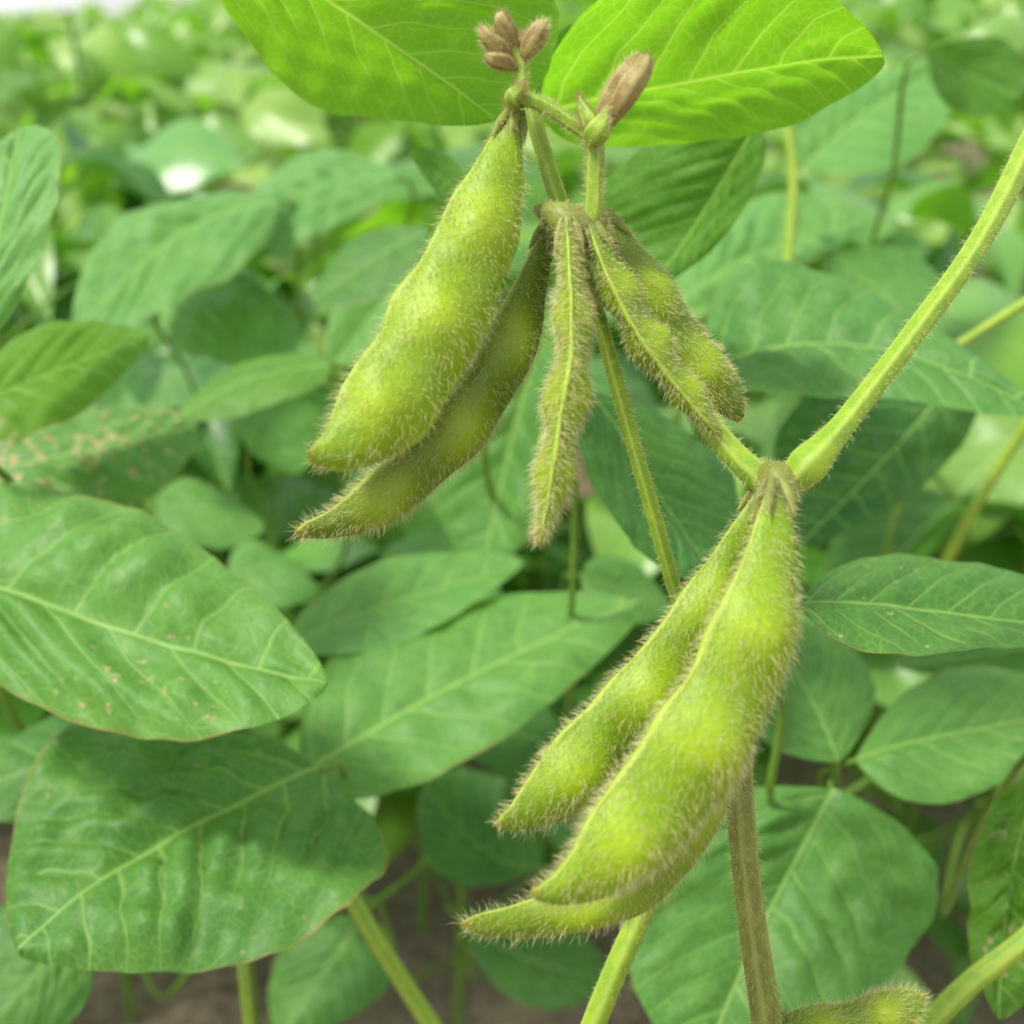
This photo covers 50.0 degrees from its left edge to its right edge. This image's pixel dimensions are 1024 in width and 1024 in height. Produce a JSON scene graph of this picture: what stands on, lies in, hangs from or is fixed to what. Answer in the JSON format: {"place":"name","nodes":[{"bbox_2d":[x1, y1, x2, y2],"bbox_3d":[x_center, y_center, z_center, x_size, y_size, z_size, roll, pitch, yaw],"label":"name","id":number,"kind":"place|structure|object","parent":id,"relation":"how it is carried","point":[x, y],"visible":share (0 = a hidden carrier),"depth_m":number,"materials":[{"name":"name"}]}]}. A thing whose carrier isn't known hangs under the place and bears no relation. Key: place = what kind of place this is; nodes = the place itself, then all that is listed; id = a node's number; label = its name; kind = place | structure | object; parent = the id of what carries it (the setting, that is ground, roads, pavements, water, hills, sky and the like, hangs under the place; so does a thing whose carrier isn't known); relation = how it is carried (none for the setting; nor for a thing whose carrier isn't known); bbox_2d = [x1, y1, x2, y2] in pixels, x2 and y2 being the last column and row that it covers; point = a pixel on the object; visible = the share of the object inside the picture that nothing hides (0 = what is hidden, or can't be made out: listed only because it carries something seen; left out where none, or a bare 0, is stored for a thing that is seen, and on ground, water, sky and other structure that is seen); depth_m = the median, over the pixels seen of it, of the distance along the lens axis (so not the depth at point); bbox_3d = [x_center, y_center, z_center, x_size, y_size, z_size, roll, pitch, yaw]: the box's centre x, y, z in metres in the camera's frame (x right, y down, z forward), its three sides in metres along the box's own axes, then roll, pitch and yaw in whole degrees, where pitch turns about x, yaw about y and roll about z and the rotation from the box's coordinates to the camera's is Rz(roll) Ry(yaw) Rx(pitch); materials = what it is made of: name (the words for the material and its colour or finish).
{"place":"outdoors","nodes":[
{"label":"outdoors","id":0,"kind":"place"},
{"bbox_2d":[0,0,176,16],"label":"sky","id":1,"kind":"structure","parent":0,"point":[8,6],"materials":[{"name":"white"}]},
{"bbox_2d":[0,66,1023,1023],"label":"soybean foliage","id":2,"kind":"object","parent":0,"point":[140,166],"visible":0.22,"depth_m":0.65,"materials":[{"name":"green plant"}]},
{"bbox_2d":[0,0,1023,404],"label":"soybean field","id":3,"kind":"structure","parent":0,"point":[168,54],"depth_m":1.28,"materials":[{"name":"green plant"}]},
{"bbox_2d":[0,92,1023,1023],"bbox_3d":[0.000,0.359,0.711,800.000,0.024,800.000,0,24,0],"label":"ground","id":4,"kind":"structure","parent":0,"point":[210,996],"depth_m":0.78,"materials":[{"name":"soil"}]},
{"bbox_2d":[0,125,441,1023],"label":"soybean plant","id":5,"kind":"object","parent":4,"relation":"on","point":[164,807],"visible":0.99,"depth_m":0.25,"materials":[{"name":"green plant"}]},
{"bbox_2d":[227,146,739,1023],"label":"soybean plant","id":6,"kind":"object","parent":4,"relation":"on","point":[435,670],"visible":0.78,"depth_m":0.34,"materials":[{"name":"green plant"}]},
{"bbox_2d":[0,0,1023,1023],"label":"soybean stalks","id":7,"kind":"object","parent":4,"relation":"on","point":[426,867],"visible":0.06,"depth_m":0.74,"materials":[{"name":"green plant"}]},
{"bbox_2d":[219,0,1023,1023],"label":"soybean plant","id":8,"kind":"object","parent":4,"relation":"on","point":[649,752],"visible":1,"depth_m":0.16,"materials":[{"name":"green plant"}]},
{"bbox_2d":[620,36,1023,1023],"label":"soybean plant","id":9,"kind":"object","parent":4,"relation":"on","point":[850,890],"visible":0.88,"depth_m":0.28,"materials":[{"name":"green plant"}]}
]}

